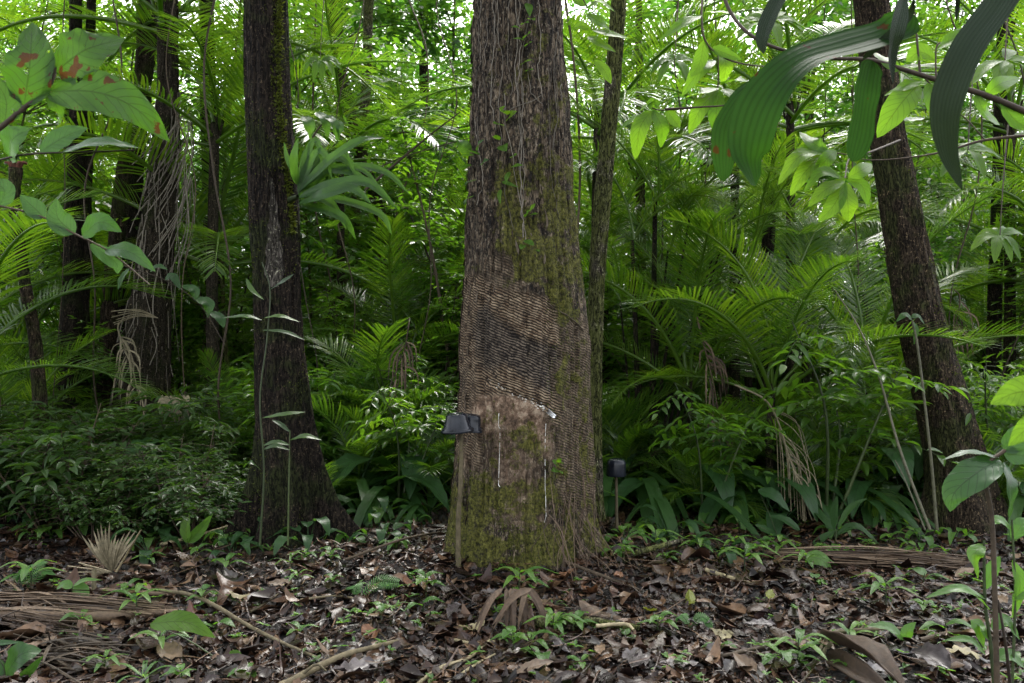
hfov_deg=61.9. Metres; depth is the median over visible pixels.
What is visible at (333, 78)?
understorey tree
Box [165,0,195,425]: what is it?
hanging vine
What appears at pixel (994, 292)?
slender tree
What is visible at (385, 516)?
strap leaved plant
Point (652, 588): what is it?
fallen leaf
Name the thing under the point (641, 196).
slender tree
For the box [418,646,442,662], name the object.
fallen leaf
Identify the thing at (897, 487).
broad leaved herb
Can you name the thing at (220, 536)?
broad leaved herb
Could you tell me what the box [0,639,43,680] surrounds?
seedling
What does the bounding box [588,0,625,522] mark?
mossy tree
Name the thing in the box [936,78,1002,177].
leafy spray
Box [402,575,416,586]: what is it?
fallen leaf
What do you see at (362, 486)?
strap leaved plant
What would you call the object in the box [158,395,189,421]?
dried leaf
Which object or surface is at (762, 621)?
fallen leaf
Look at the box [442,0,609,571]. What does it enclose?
rubber tree
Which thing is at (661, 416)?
understorey palm
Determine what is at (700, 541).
seedling
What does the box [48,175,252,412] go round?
understorey tree
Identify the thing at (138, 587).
seedling
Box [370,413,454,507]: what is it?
understorey palm
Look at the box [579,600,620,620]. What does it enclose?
fallen leaf
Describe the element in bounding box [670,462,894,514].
strap leaved plant
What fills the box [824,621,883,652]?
seedling
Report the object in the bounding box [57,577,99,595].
seedling
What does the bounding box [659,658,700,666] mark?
fallen leaf
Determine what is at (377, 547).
fallen stick
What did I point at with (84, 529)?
broad leaved herb
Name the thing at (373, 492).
strap leaved plant
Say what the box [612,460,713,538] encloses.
strap leaved plant
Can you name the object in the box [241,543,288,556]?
seedling
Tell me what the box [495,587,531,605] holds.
seedling
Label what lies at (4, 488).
shrub
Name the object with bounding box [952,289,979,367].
hanging dead frond
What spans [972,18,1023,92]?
leafy spray
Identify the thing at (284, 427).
leafy sapling
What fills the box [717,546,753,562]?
broad leaved herb
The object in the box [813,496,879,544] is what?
seedling
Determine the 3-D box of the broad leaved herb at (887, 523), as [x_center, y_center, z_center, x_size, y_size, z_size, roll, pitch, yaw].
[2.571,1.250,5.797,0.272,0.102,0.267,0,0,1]
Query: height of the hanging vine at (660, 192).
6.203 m
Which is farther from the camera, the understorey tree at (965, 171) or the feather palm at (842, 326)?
the understorey tree at (965, 171)
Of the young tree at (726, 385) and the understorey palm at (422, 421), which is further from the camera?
the young tree at (726, 385)
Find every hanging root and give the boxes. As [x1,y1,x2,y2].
[474,0,480,139]
[482,11,487,105]
[490,0,497,129]
[497,0,502,145]
[504,188,514,229]
[507,0,512,95]
[514,0,524,237]
[518,68,522,188]
[537,0,543,98]
[548,61,558,214]
[552,5,559,149]
[560,4,562,100]
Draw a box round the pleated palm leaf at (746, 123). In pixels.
[711,0,919,185]
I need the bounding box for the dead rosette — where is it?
[474,587,547,636]
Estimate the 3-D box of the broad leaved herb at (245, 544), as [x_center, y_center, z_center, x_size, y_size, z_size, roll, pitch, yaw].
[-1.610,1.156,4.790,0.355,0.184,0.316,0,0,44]
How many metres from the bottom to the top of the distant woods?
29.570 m
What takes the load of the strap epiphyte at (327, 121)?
attached to the buttressed tree at (273, 214)
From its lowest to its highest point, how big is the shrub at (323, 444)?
1.162 m
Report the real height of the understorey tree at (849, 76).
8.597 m
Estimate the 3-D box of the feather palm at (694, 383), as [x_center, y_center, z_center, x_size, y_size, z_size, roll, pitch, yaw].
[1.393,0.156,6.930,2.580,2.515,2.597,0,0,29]
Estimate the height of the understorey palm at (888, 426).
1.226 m
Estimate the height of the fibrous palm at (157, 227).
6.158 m
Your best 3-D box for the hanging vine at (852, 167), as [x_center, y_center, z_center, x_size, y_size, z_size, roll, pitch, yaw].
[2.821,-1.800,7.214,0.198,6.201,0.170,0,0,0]
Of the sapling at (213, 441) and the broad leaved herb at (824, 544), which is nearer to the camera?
the broad leaved herb at (824, 544)
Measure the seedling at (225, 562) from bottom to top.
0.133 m
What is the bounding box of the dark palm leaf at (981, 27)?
[756,0,1019,188]
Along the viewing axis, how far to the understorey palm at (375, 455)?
6.97 m
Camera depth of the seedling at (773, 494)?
5.50 m
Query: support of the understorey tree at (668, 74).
on the ground at (418, 561)
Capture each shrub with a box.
[0,396,127,451]
[0,397,142,495]
[0,403,164,520]
[0,426,198,527]
[0,454,57,523]
[0,463,39,515]
[1,429,112,507]
[6,475,193,545]
[10,407,202,503]
[30,471,157,519]
[43,434,207,521]
[52,425,245,523]
[67,385,254,485]
[86,488,184,536]
[108,460,251,537]
[148,435,252,485]
[158,457,248,523]
[162,427,251,485]
[199,450,250,484]
[207,364,401,467]
[209,367,377,467]
[310,367,396,467]
[327,369,456,470]
[354,328,458,427]
[602,429,689,481]
[647,391,766,428]
[700,366,781,417]
[717,404,858,473]
[816,410,918,483]
[825,435,916,491]
[850,393,1023,481]
[912,356,1020,413]
[926,515,1023,682]
[942,426,1023,682]
[983,412,1022,434]
[990,375,1023,445]
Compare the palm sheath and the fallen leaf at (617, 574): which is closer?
the palm sheath
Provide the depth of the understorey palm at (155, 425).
7.55 m
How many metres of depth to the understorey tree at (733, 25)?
10.90 m
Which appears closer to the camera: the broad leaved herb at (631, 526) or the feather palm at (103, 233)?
the broad leaved herb at (631, 526)
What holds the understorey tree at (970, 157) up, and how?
on the ground at (418, 561)
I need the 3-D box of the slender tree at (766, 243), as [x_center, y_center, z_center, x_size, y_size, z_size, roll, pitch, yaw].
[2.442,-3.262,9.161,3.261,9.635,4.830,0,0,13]
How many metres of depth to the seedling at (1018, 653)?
3.21 m
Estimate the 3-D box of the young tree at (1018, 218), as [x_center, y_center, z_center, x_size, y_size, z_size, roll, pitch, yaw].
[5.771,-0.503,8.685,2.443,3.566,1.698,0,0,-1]
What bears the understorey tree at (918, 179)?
on the ground at (418, 561)
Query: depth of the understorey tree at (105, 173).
10.60 m
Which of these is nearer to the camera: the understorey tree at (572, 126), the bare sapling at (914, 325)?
the bare sapling at (914, 325)
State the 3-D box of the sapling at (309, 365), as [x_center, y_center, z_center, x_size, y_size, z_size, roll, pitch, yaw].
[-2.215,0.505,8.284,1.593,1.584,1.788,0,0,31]
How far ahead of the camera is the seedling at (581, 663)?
3.18 m
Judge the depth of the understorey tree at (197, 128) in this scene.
19.70 m
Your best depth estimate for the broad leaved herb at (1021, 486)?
5.87 m
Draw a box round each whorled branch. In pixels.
[573,0,627,83]
[618,98,683,158]
[658,0,762,133]
[723,0,1023,137]
[778,132,900,221]
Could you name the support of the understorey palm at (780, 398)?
on the ground at (418, 561)
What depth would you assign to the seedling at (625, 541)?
4.67 m
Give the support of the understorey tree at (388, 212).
on the ground at (418, 561)
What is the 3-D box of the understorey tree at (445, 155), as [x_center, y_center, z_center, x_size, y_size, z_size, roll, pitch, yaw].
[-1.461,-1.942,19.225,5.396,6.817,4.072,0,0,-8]
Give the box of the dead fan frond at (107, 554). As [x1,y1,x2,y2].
[67,522,135,577]
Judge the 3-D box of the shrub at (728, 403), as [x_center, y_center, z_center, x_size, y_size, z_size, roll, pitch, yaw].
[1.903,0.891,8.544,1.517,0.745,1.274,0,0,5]
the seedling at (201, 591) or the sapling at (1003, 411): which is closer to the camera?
the seedling at (201, 591)
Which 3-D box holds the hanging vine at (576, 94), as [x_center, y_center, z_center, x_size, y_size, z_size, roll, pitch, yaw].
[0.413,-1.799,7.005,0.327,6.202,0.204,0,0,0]
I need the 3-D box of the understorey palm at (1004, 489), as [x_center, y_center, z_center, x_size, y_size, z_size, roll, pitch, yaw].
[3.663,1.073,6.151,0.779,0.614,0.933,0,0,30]
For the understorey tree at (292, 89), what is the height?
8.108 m
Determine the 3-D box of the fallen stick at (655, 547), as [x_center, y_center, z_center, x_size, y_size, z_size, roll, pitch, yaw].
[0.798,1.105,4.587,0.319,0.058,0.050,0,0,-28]
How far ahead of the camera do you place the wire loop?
4.66 m
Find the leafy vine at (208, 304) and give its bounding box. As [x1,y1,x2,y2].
[90,250,225,344]
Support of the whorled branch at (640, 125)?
attached to the rubber tree at (524, 365)
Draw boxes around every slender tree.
[53,0,83,432]
[83,0,95,412]
[94,0,156,439]
[116,24,156,387]
[199,0,225,416]
[326,0,393,360]
[345,0,373,346]
[417,0,432,300]
[636,0,645,386]
[700,0,715,389]
[756,21,777,424]
[986,17,1008,423]
[1002,10,1014,371]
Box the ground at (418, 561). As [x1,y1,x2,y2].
[0,361,1023,682]
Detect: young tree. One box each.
[0,315,123,412]
[16,238,181,401]
[90,187,204,425]
[171,222,253,400]
[171,294,202,420]
[190,252,405,388]
[219,313,253,440]
[225,271,253,365]
[303,283,412,406]
[325,311,408,404]
[351,107,465,409]
[363,209,433,358]
[411,283,462,423]
[443,250,701,411]
[580,261,622,322]
[602,318,742,430]
[603,261,696,423]
[621,319,724,432]
[659,245,754,414]
[701,288,780,394]
[728,327,837,419]
[753,317,847,429]
[758,218,834,419]
[806,273,886,392]
[810,256,942,457]
[818,226,949,414]
[882,261,981,361]
[935,207,1023,407]
[946,274,1020,404]
[970,133,1023,362]
[980,227,1023,370]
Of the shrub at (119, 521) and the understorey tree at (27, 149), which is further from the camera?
the understorey tree at (27, 149)
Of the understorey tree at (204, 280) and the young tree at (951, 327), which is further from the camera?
the understorey tree at (204, 280)
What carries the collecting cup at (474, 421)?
attached to the stake at (458, 557)
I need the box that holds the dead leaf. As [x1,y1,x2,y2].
[819,628,832,657]
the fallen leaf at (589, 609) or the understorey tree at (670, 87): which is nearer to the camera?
the fallen leaf at (589, 609)
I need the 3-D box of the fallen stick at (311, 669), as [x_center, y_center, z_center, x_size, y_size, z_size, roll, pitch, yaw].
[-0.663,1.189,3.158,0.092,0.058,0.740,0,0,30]
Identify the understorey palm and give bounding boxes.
[0,311,146,427]
[52,410,132,439]
[140,411,187,450]
[157,409,254,461]
[252,316,458,464]
[311,383,380,463]
[311,385,418,497]
[317,415,399,491]
[322,381,453,475]
[324,458,360,492]
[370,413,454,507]
[371,412,454,498]
[412,413,454,467]
[602,377,698,474]
[602,388,663,462]
[602,413,681,485]
[623,425,760,503]
[630,405,712,464]
[636,447,769,518]
[645,392,808,481]
[701,376,867,478]
[707,402,784,466]
[744,340,1000,506]
[744,413,885,514]
[747,443,815,492]
[764,428,904,521]
[817,368,1000,481]
[978,413,1023,496]
[993,459,1023,511]
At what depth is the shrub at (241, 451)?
6.81 m
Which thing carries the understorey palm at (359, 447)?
on the ground at (418, 561)
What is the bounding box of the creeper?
[551,458,562,473]
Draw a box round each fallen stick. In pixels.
[115,530,141,571]
[159,525,227,546]
[159,588,321,660]
[249,593,278,612]
[279,638,402,682]
[300,595,371,603]
[345,531,440,560]
[416,639,489,682]
[447,653,495,682]
[454,638,500,642]
[534,615,639,630]
[565,560,640,590]
[596,622,634,630]
[635,538,682,555]
[699,639,790,661]
[705,568,751,582]
[836,620,901,633]
[918,630,1010,641]
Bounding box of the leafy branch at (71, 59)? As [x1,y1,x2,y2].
[0,22,169,141]
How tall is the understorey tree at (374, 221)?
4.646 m
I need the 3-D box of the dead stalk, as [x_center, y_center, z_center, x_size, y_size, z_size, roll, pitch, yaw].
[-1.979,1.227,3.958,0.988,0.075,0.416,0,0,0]
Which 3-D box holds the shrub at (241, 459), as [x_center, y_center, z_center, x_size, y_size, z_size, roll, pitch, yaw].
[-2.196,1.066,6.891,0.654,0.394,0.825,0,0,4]
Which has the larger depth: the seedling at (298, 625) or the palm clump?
the palm clump
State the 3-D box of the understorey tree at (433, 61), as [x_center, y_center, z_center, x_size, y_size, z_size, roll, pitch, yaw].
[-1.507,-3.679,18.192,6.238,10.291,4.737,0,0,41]
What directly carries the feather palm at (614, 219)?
on the ground at (418, 561)
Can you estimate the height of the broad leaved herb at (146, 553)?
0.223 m
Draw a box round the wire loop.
[540,299,583,331]
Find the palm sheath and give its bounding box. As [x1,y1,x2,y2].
[820,629,904,682]
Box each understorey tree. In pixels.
[0,0,53,333]
[0,0,136,398]
[0,0,144,381]
[0,0,253,369]
[0,1,100,350]
[0,2,154,360]
[0,56,129,411]
[0,119,114,398]
[1,0,252,342]
[1,13,156,375]
[6,0,245,349]
[20,0,180,328]
[27,0,249,369]
[35,0,391,407]
[37,24,192,329]
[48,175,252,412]
[107,39,241,160]
[135,154,253,440]
[172,0,410,342]
[174,182,248,395]
[176,0,471,366]
[178,161,346,347]
[182,35,429,391]
[184,85,302,332]
[193,2,397,354]
[194,59,360,311]
[237,0,439,319]
[245,1,421,359]
[288,2,407,317]
[289,1,462,349]
[300,0,469,339]
[300,143,464,372]
[302,50,466,333]
[316,0,569,396]
[317,150,444,357]
[351,0,472,190]
[357,1,580,312]
[363,90,459,230]
[367,0,575,298]
[371,59,471,400]
[399,0,628,221]
[401,9,574,176]
[440,107,689,393]
[453,71,624,298]
[561,0,698,314]
[563,0,763,328]
[563,2,708,307]
[564,10,690,341]
[575,130,698,403]
[580,71,698,322]
[602,0,849,361]
[611,0,870,408]
[621,27,697,234]
[626,0,760,168]
[627,25,784,287]
[629,169,698,282]
[634,0,989,298]
[650,0,848,315]
[685,64,868,295]
[688,0,964,376]
[693,0,899,377]
[737,0,1018,318]
[751,5,854,287]
[780,63,855,299]
[780,77,983,355]
[781,54,921,299]
[789,0,969,240]
[807,27,1023,392]
[808,0,1023,395]
[813,30,988,329]
[818,101,1023,390]
[831,0,1023,346]
[868,0,1023,403]
[871,0,1023,276]
[874,97,1023,354]
[893,0,1023,350]
[907,50,992,291]
[933,24,1023,274]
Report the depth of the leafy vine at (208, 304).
6.20 m
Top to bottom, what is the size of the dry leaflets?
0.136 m
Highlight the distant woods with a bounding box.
[2,0,1023,355]
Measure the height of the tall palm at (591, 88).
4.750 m
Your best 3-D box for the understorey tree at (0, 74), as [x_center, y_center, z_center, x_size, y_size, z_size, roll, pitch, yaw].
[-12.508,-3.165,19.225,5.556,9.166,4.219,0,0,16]
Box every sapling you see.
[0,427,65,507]
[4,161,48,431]
[178,315,377,430]
[181,426,252,485]
[224,262,303,544]
[264,420,320,544]
[311,326,456,423]
[319,332,459,455]
[344,379,454,508]
[648,382,798,504]
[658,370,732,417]
[741,322,969,524]
[798,389,859,455]
[835,290,938,529]
[914,361,1023,502]
[915,347,1023,437]
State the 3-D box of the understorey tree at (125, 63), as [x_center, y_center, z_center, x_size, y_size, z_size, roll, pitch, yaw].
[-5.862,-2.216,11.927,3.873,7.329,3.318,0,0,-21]
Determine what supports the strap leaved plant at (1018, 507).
on the ground at (418, 561)
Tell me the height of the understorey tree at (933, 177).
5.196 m
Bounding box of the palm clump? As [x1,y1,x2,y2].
[570,67,825,465]
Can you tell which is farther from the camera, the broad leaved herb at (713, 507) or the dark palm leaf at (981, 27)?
the broad leaved herb at (713, 507)
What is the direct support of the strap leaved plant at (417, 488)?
on the ground at (418, 561)
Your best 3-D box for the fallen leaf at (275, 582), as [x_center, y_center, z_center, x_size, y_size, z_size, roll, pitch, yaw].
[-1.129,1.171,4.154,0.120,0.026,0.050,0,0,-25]
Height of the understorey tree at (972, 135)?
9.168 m
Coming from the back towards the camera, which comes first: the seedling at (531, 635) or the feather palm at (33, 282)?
the feather palm at (33, 282)
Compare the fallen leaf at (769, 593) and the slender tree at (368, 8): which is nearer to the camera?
the fallen leaf at (769, 593)
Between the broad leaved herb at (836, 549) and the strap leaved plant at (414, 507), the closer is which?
the broad leaved herb at (836, 549)
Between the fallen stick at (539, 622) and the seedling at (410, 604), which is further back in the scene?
the seedling at (410, 604)
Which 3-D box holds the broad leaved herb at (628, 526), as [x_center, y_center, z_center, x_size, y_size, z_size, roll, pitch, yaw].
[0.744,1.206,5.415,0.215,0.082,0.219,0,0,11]
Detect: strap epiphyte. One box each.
[284,134,409,238]
[300,112,343,143]
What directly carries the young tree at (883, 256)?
on the ground at (418, 561)
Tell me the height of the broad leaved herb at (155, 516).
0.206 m
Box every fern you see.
[11,561,54,587]
[345,574,399,595]
[675,611,712,627]
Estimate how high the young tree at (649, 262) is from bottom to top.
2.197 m
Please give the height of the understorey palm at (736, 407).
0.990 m
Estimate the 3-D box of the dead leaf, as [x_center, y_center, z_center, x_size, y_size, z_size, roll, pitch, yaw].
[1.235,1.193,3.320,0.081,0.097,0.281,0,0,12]
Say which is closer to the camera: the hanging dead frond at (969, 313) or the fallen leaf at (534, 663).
the fallen leaf at (534, 663)
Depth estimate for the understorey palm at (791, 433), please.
6.23 m
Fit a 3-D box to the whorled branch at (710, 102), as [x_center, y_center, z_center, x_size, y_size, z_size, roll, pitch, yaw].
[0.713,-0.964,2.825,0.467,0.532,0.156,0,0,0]
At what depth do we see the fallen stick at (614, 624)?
3.51 m
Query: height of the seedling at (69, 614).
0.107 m
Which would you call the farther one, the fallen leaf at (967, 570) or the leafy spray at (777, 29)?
the fallen leaf at (967, 570)
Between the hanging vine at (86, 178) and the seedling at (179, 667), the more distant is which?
the hanging vine at (86, 178)
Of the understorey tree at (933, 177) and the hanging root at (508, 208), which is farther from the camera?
the understorey tree at (933, 177)
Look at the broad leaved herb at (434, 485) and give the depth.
6.00 m
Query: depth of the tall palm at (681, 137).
8.33 m
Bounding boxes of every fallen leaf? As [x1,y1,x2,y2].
[27,636,55,646]
[130,633,142,641]
[156,641,181,659]
[186,600,204,613]
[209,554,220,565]
[223,567,237,577]
[229,590,248,598]
[243,633,257,644]
[268,578,291,585]
[294,608,304,622]
[315,637,329,653]
[332,656,377,671]
[361,624,380,638]
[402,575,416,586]
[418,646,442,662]
[446,601,465,617]
[459,620,484,629]
[481,588,495,593]
[502,647,529,654]
[517,658,553,673]
[530,598,552,602]
[549,568,574,578]
[549,632,569,651]
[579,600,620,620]
[582,585,597,592]
[594,644,604,653]
[614,571,622,577]
[622,647,648,666]
[649,585,669,596]
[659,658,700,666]
[685,589,695,603]
[688,618,711,624]
[710,628,733,638]
[733,652,756,671]
[744,617,775,625]
[765,589,774,598]
[792,638,809,648]
[866,661,887,674]
[911,642,950,668]
[946,645,982,658]
[955,567,973,576]
[998,594,1007,602]
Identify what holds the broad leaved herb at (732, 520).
on the ground at (418, 561)
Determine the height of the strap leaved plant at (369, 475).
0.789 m
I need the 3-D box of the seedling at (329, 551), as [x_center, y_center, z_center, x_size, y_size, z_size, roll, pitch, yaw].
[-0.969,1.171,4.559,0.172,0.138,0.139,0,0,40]
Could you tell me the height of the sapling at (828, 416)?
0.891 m
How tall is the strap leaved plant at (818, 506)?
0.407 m
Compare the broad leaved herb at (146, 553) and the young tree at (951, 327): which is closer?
the broad leaved herb at (146, 553)
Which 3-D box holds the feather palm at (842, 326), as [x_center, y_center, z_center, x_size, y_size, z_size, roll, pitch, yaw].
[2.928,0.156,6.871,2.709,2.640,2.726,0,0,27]
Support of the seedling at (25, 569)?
on the ground at (418, 561)
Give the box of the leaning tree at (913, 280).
[853,0,1008,535]
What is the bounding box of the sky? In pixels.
[0,0,1023,322]
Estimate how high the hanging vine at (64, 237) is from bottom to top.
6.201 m
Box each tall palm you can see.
[0,0,242,273]
[0,0,405,433]
[0,0,432,438]
[179,0,470,449]
[384,0,767,446]
[417,11,840,369]
[576,0,963,410]
[597,0,962,419]
[807,0,1023,416]
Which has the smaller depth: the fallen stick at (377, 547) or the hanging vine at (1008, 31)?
the fallen stick at (377, 547)
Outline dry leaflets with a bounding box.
[111,309,157,324]
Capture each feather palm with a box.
[0,47,433,361]
[0,123,251,417]
[0,150,198,388]
[0,181,132,371]
[0,186,176,396]
[0,326,178,466]
[118,347,253,464]
[236,212,462,382]
[300,135,469,374]
[411,94,784,447]
[579,147,833,404]
[579,154,860,383]
[580,205,838,451]
[582,122,880,403]
[607,206,1000,505]
[626,152,973,417]
[683,183,1023,479]
[722,128,988,301]
[810,196,1023,378]
[819,339,1019,485]
[855,135,1023,338]
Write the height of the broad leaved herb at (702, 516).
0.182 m
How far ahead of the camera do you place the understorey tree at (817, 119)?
16.79 m
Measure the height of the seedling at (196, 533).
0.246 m
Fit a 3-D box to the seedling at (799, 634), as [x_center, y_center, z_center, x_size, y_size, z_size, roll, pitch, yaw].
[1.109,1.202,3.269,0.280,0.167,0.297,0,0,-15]
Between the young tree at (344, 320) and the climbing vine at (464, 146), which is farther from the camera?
the young tree at (344, 320)
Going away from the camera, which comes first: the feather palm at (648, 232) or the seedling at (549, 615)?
the seedling at (549, 615)
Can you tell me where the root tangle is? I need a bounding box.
[530,472,640,580]
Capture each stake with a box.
[454,434,464,572]
[615,477,618,528]
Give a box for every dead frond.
[0,581,182,635]
[3,628,153,682]
[110,318,145,425]
[385,317,418,447]
[696,317,732,461]
[734,384,822,520]
[757,543,986,570]
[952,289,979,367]
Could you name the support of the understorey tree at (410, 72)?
on the ground at (418, 561)
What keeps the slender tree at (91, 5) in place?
on the ground at (418, 561)
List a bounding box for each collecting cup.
[441,412,473,434]
[467,413,482,432]
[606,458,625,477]
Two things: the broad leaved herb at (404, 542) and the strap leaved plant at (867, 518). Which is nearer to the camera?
the broad leaved herb at (404, 542)
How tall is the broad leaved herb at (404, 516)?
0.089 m
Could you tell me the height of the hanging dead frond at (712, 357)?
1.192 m
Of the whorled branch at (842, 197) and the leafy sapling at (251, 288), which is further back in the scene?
the leafy sapling at (251, 288)
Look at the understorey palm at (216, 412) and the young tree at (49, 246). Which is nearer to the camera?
the understorey palm at (216, 412)
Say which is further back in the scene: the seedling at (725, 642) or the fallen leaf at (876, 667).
the seedling at (725, 642)
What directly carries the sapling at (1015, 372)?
on the ground at (418, 561)
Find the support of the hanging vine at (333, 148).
on the ground at (418, 561)
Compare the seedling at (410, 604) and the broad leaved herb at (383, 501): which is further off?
the broad leaved herb at (383, 501)
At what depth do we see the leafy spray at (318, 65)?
5.97 m
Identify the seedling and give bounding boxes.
[0,559,63,584]
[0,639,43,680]
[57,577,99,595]
[60,609,92,622]
[79,649,128,671]
[101,583,171,609]
[106,660,171,682]
[117,578,148,595]
[127,630,191,648]
[131,551,164,563]
[150,610,240,658]
[161,663,196,677]
[180,513,212,551]
[185,584,221,600]
[189,543,212,556]
[199,597,216,605]
[202,618,234,629]
[211,553,249,567]
[227,663,256,676]
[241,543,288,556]
[261,552,305,566]
[281,569,313,581]
[286,621,318,634]
[290,548,318,558]
[320,546,344,565]
[324,573,342,582]
[366,601,395,623]
[376,600,416,615]
[388,534,409,543]
[404,596,443,611]
[408,569,444,597]
[489,625,527,648]
[494,566,555,588]
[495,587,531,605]
[513,629,556,649]
[521,646,550,659]
[523,607,587,634]
[549,616,567,630]
[562,610,598,635]
[565,654,589,668]
[614,539,639,559]
[620,628,635,637]
[625,524,681,552]
[636,519,656,528]
[637,610,678,629]
[656,550,680,561]
[678,535,726,552]
[701,641,736,647]
[715,542,778,571]
[718,534,756,546]
[751,536,781,558]
[753,535,798,551]
[754,642,807,664]
[755,487,799,538]
[763,628,837,660]
[781,549,832,567]
[784,654,819,670]
[806,550,830,567]
[810,573,825,582]
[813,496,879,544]
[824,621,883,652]
[851,572,918,604]
[862,539,875,550]
[869,621,915,645]
[880,531,909,544]
[906,567,950,581]
[910,598,934,613]
[919,618,971,630]
[1015,651,1023,671]
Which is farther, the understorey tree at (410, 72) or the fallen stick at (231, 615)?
the understorey tree at (410, 72)
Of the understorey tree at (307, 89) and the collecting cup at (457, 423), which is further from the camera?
the understorey tree at (307, 89)
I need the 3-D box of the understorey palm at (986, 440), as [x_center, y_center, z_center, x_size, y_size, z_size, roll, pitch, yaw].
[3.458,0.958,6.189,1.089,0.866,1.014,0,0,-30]
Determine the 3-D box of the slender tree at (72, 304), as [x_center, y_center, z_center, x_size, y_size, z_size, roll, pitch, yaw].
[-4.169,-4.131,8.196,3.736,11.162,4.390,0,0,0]
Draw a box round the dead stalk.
[0,587,178,623]
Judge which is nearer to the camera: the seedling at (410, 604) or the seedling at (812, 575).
the seedling at (410, 604)
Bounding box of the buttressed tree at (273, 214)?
[224,0,370,550]
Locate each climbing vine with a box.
[456,119,488,203]
[492,93,540,251]
[511,0,541,108]
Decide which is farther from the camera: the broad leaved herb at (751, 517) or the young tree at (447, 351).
the young tree at (447, 351)
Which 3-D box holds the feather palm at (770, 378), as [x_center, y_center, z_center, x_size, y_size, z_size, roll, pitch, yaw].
[1.997,0.164,6.552,2.597,2.515,2.580,0,0,14]
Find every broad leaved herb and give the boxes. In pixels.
[0,507,44,528]
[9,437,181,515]
[15,527,48,540]
[16,505,92,522]
[26,525,73,540]
[59,517,113,537]
[110,513,178,542]
[110,528,186,563]
[124,439,244,487]
[131,511,193,541]
[133,532,158,549]
[145,479,236,519]
[146,506,205,532]
[201,530,251,545]
[204,529,263,556]
[225,516,289,548]
[273,516,348,555]
[324,529,366,545]
[328,414,455,499]
[335,430,450,510]
[337,494,355,513]
[346,496,417,524]
[347,512,410,545]
[348,498,416,524]
[377,539,410,553]
[400,513,433,524]
[601,546,634,556]
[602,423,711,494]
[604,525,646,542]
[607,427,782,518]
[621,523,644,535]
[624,522,655,529]
[631,504,708,544]
[677,519,708,532]
[681,502,749,527]
[684,441,847,528]
[690,531,751,565]
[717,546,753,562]
[719,507,752,525]
[724,515,766,531]
[735,476,829,537]
[741,472,796,512]
[749,518,765,528]
[758,417,921,483]
[779,445,923,518]
[813,525,852,541]
[813,543,847,550]
[815,481,900,520]
[820,545,853,550]
[844,462,922,510]
[868,439,1022,494]
[873,517,910,530]
[898,526,939,548]
[899,540,946,554]
[934,527,977,543]
[998,461,1023,509]
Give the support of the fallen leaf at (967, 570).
on the ground at (418, 561)
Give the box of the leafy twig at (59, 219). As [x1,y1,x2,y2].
[0,125,155,284]
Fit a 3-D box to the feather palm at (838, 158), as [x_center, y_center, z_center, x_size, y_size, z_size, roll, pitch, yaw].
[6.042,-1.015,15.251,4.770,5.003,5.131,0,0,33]
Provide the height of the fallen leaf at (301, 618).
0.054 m
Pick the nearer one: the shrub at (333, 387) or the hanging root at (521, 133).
the hanging root at (521, 133)
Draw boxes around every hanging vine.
[51,0,65,419]
[83,0,122,415]
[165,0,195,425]
[203,0,231,445]
[289,41,317,391]
[312,0,340,374]
[333,0,363,373]
[396,0,428,350]
[416,0,456,385]
[564,0,580,233]
[635,1,671,425]
[673,1,704,367]
[704,0,721,405]
[811,4,825,418]
[843,0,858,403]
[946,0,982,327]
[994,22,1023,428]
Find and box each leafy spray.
[302,0,341,82]
[650,0,692,82]
[736,10,806,49]
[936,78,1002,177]
[970,125,1022,262]
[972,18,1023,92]
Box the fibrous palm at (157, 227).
[107,0,194,438]
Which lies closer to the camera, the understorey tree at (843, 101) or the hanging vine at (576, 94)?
the hanging vine at (576, 94)
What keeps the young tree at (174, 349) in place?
on the ground at (418, 561)
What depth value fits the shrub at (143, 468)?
5.52 m
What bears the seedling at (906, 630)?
on the ground at (418, 561)
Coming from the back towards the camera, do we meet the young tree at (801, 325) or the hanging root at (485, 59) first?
the young tree at (801, 325)
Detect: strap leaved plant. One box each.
[1,466,247,532]
[234,457,429,527]
[323,456,452,502]
[335,485,415,521]
[341,491,443,523]
[342,468,453,513]
[342,471,451,526]
[344,482,426,524]
[351,463,396,505]
[351,465,452,503]
[384,493,450,527]
[603,464,688,520]
[603,477,776,539]
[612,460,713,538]
[612,470,742,520]
[625,467,879,538]
[664,491,757,522]
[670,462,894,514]
[680,500,808,526]
[686,476,924,537]
[760,499,888,524]
[777,477,925,530]
[822,478,921,519]
[838,497,939,532]
[890,471,1002,500]
[913,489,1023,540]
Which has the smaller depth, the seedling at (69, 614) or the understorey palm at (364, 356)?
the seedling at (69, 614)
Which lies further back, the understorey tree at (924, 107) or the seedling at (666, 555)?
the understorey tree at (924, 107)
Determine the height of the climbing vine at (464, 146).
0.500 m
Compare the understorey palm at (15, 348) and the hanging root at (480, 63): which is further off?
the understorey palm at (15, 348)
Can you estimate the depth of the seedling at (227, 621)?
3.62 m
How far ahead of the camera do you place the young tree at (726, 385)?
10.11 m
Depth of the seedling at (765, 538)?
4.89 m
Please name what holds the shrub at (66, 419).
on the ground at (418, 561)
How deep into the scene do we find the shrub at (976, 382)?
11.31 m
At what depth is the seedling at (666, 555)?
4.67 m
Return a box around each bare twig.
[364,112,469,190]
[861,114,1023,160]
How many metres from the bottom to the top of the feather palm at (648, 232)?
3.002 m
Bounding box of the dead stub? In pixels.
[91,568,96,589]

